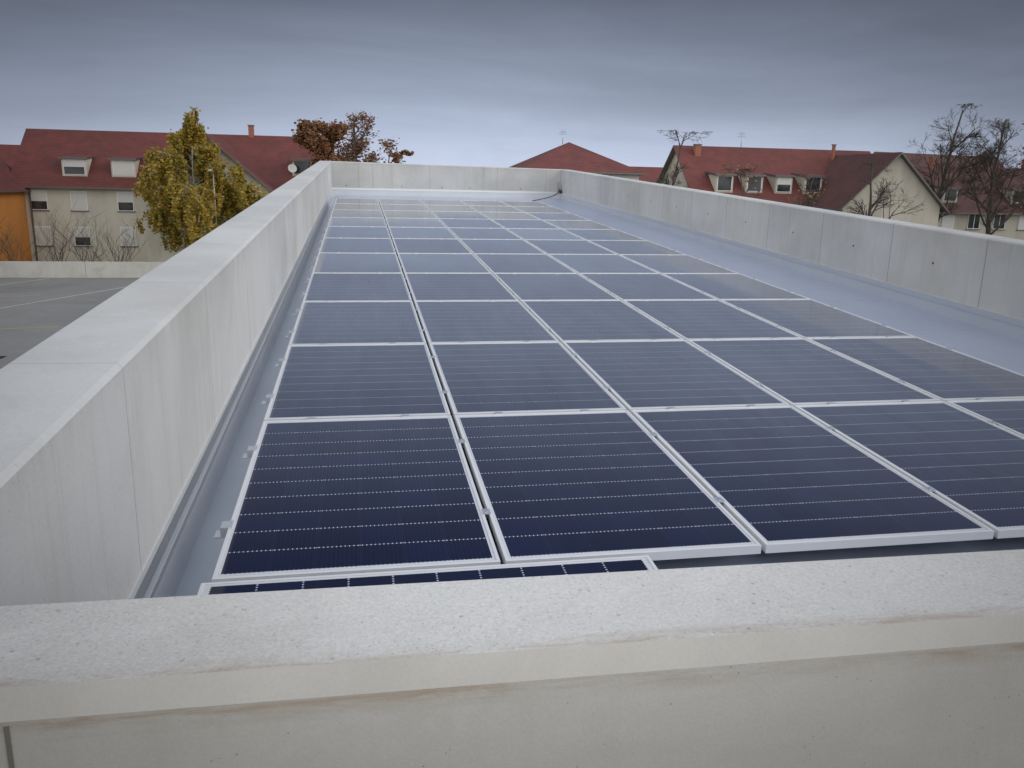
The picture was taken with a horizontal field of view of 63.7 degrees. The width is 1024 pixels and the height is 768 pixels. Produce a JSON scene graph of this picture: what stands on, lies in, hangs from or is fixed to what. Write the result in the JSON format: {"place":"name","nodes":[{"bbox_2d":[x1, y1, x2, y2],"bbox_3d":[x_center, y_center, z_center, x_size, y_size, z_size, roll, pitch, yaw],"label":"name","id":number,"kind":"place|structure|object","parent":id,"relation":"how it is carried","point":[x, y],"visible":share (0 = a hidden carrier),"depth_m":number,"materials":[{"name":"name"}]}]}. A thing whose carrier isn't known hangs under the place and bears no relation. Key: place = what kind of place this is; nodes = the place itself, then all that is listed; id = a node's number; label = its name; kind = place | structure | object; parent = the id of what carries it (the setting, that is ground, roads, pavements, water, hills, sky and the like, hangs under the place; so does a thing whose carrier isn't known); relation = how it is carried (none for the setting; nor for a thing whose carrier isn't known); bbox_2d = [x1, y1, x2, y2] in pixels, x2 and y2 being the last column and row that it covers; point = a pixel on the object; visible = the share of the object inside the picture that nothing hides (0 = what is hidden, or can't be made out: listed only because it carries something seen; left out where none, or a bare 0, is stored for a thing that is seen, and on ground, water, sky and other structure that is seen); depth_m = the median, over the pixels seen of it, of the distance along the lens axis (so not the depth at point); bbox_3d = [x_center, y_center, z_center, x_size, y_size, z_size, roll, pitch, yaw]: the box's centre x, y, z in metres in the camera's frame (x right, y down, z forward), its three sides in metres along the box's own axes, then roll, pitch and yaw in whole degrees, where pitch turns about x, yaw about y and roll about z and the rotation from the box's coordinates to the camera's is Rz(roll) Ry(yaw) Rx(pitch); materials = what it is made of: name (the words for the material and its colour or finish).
{"place":"outdoors","nodes":[
{"label":"outdoors","id":0,"kind":"place"},
{"bbox_2d":[0,278,138,368],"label":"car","id":1,"kind":"object","parent":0,"point":[48,315],"depth_m":47.48,"materials":[{"name":"concrete"}]},
{"bbox_2d":[0,278,122,328],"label":"car park markings","id":2,"kind":"object","parent":1,"relation":"on","point":[44,300],"visible":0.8,"depth_m":50.27,"materials":[{"name":"white paint"}]},
{"bbox_2d":[649,130,712,187],"bbox_3d":[12.255,-13.115,61.994,4.823,11.415,3.605,3,14,9],"label":"bare tree","id":3,"kind":"object","parent":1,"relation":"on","point":[675,175],"visible":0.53,"depth_m":61.23,"materials":[{"name":"brown plant"}]},
{"bbox_2d":[718,164,761,197],"bbox_3d":[16.685,-11.758,61.415,3.474,9.232,3.793,-1,14,-10],"label":"bare tree","id":4,"kind":"object","parent":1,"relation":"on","point":[747,169],"visible":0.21,"depth_m":60.30,"materials":[{"name":"brown plant"}]},
{"bbox_2d":[905,103,1014,221],"bbox_3d":[34.752,-15.084,65.898,7.738,14.333,8.035,-9,17,-37],"label":"bare tree","id":5,"kind":"object","parent":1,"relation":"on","point":[952,145],"visible":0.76,"depth_m":64.90,"materials":[{"name":"brown plant"}]},
{"bbox_2d":[958,118,1023,234],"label":"bare tree","id":6,"kind":"object","parent":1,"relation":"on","point":[1003,129],"visible":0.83,"depth_m":65.91,"materials":[{"name":"brown plant"}]},
{"bbox_2d":[1001,123,1023,214],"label":"bare tree","id":7,"kind":"object","parent":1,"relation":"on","point":[1021,203],"visible":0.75,"depth_m":66.93,"materials":[{"name":"brown plant"}]},
{"bbox_2d":[378,138,399,162],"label":"brown tree","id":8,"kind":"object","parent":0,"point":[385,144],"visible":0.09,"depth_m":69.71,"materials":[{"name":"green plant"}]},
{"bbox_2d":[0,549,1023,767],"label":"parapet wall","id":9,"kind":"structure","parent":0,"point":[914,661],"depth_m":1.21,"materials":[{"name":"concrete"}]},
{"bbox_2d":[3,726,14,767],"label":"parapet joints","id":10,"kind":"object","parent":9,"relation":"attached to","point":[8,745],"visible":1,"depth_m":1.03,"materials":[{"name":"grey"}]},
{"bbox_2d":[0,0,1023,167],"label":"sky","id":11,"kind":"structure","parent":0,"point":[487,83],"materials":[{"name":"grey"}]},
{"bbox_2d":[144,189,1023,597],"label":"roof surface","id":12,"kind":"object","parent":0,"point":[192,563],"depth_m":7.43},
{"bbox_2d":[533,183,561,200],"bbox_3d":[1.039,-5.501,23.617,0.186,0.509,1.610,9,16,30],"label":"roof cable","id":13,"kind":"object","parent":12,"relation":"on","point":[560,188],"visible":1,"depth_m":24.13,"materials":[{"name":"grey metal"}]},
{"bbox_2d":[214,199,998,544],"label":"panel clamps","id":14,"kind":"object","parent":12,"relation":"on","point":[222,531],"visible":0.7,"depth_m":4.95,"materials":[{"name":"silver metal"}]},
{"bbox_2d":[197,198,1023,594],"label":"solar panels","id":15,"kind":"object","parent":14,"relation":"on","point":[359,480],"visible":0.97,"depth_m":4.56,"materials":[{"name":"blue glass"}]},
{"label":"ground","id":16,"kind":"structure","parent":0,"visible":0},
{"bbox_2d":[0,144,19,166],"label":"distant house","id":17,"kind":"structure","parent":16,"relation":"on","point":[8,154],"depth_m":93.20,"materials":[{"name":"red tile"}]},
{"bbox_2d":[0,220,20,260],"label":"bare shrub","id":18,"kind":"object","parent":16,"relation":"on","point":[1,252],"visible":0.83,"depth_m":61.10,"materials":[{"name":"brown plant"}]},
{"bbox_2d":[0,159,31,260],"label":"house","id":19,"kind":"structure","parent":16,"relation":"on","point":[12,196],"depth_m":65.51,"materials":[{"name":"paint"}]},
{"bbox_2d":[0,211,52,260],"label":"bare shrub","id":20,"kind":"object","parent":16,"relation":"on","point":[7,252],"visible":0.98,"depth_m":61.26,"materials":[{"name":"brown plant"}]},
{"bbox_2d":[29,191,106,260],"bbox_3d":[-33.795,-11.393,61.640,6.219,6.357,4.608,6,14,17],"label":"bare shrub","id":21,"kind":"object","parent":16,"relation":"on","point":[66,241],"visible":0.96,"depth_m":61.55,"materials":[{"name":"brown plant"}]},
{"bbox_2d":[0,261,163,277],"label":"parapet wall","id":22,"kind":"structure","parent":16,"relation":"on","point":[38,269],"depth_m":60.11,"materials":[{"name":"concrete"}]},
{"bbox_2d":[57,216,107,261],"bbox_3d":[-32.367,-10.789,62.104,4.672,5.028,4.974,-1,14,-10],"label":"bare shrub","id":23,"kind":"object","parent":16,"relation":"on","point":[86,246],"visible":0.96,"depth_m":61.72,"materials":[{"name":"brown plant"}]},
{"bbox_2d":[76,220,145,261],"bbox_3d":[-29.844,-10.658,62.517,5.791,4.687,3.811,-10,18,-39],"label":"bare shrub","id":24,"kind":"object","parent":16,"relation":"on","point":[123,256],"visible":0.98,"depth_m":62.41,"materials":[{"name":"brown plant"}]},
{"bbox_2d":[11,125,334,261],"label":"house wing","id":25,"kind":"structure","parent":16,"relation":"on","point":[97,170],"depth_m":69.13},
{"bbox_2d":[288,132,743,173],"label":"roof antennas and dish","id":26,"kind":"object","parent":25,"relation":"on","point":[292,168],"visible":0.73,"depth_m":69.82,"materials":[{"name":"silver metal"}]},
{"bbox_2d":[132,106,267,252],"bbox_3d":[-23.652,-14.508,62.276,8.593,12.501,9.340,7,15,24],"label":"yellow birch tree","id":27,"kind":"object","parent":16,"relation":"on","point":[191,209],"visible":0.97,"depth_m":61.28,"materials":[{"name":"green plant"}]},
{"bbox_2d":[134,134,276,261],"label":"house wall","id":28,"kind":"structure","parent":16,"relation":"on","point":[156,252],"depth_m":65.28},
{"bbox_2d":[208,169,216,226],"bbox_3d":[-22.103,-11.886,61.339,0.240,7.900,1.420,-1,14,-10],"label":"street lamp post","id":29,"kind":"object","parent":16,"relation":"on","point":[211,170],"visible":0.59,"depth_m":61.32,"materials":[{"name":"silver metal"}]},
{"bbox_2d":[290,118,351,176],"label":"brown tree leaves","id":30,"kind":"object","parent":16,"relation":"on","point":[322,144],"visible":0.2,"depth_m":67.33,"materials":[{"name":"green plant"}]},
{"bbox_2d":[334,110,405,163],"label":"tall bare tree","id":31,"kind":"object","parent":16,"relation":"on","point":[355,147],"visible":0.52,"depth_m":76.10,"materials":[{"name":"brown plant"}]},
{"bbox_2d":[389,149,413,162],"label":"tree","id":32,"kind":"object","parent":16,"relation":"on","point":[395,154],"visible":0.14,"depth_m":145.29,"materials":[{"name":"brown plant"}]},
{"bbox_2d":[0,161,1023,605],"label":"parapet walls","id":33,"kind":"structure","parent":16,"relation":"on","point":[72,527],"depth_m":3.50,"materials":[{"name":"concrete"}]},
{"bbox_2d":[9,162,1004,571],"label":"parapet joints","id":34,"kind":"object","parent":33,"relation":"attached to","point":[483,188],"visible":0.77,"depth_m":6.68,"materials":[{"name":"grey concrete"}]},
{"bbox_2d":[129,187,1023,598],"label":"termination bars","id":35,"kind":"object","parent":33,"relation":"attached to","point":[149,571],"visible":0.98,"depth_m":5.49,"materials":[{"name":"silver metal"}]},
{"bbox_2d":[510,142,646,179],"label":"roof","id":36,"kind":"structure","parent":16,"relation":"on","point":[569,156],"depth_m":67.59,"materials":[{"name":"red tile"}]},
{"bbox_2d":[629,166,662,182],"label":"distant house","id":37,"kind":"structure","parent":16,"relation":"on","point":[653,174],"depth_m":113.49,"materials":[{"name":"red tile"}]},
{"bbox_2d":[656,144,870,205],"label":"house wing","id":38,"kind":"structure","parent":16,"relation":"on","point":[779,171],"depth_m":69.38,"materials":[{"name":"red tile"}]},
{"bbox_2d":[784,173,826,206],"bbox_3d":[21.753,-11.322,61.377,3.196,8.602,4.520,-1,14,-10],"label":"bare tree","id":39,"kind":"object","parent":16,"relation":"on","point":[809,197],"visible":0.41,"depth_m":61.10,"materials":[{"name":"brown plant"}]},
{"bbox_2d":[811,152,949,225],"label":"house","id":40,"kind":"structure","parent":16,"relation":"on","point":[841,180],"depth_m":64.39,"materials":[{"name":"beige paint"}]},
{"bbox_2d":[842,161,924,218],"bbox_3d":[27.429,-11.796,61.912,6.736,9.516,4.438,13,18,41],"label":"bare tree","id":41,"kind":"object","parent":16,"relation":"on","point":[881,194],"visible":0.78,"depth_m":61.33,"materials":[{"name":"brown plant"}]},
{"bbox_2d":[874,152,1005,168],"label":"house","id":42,"kind":"structure","parent":16,"relation":"on","point":[909,156],"depth_m":93.30,"materials":[{"name":"red tile"}]},
{"bbox_2d":[915,157,1023,239],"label":"house","id":43,"kind":"structure","parent":16,"relation":"on","point":[966,217],"depth_m":74.59,"materials":[{"name":"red paint"}]}
]}

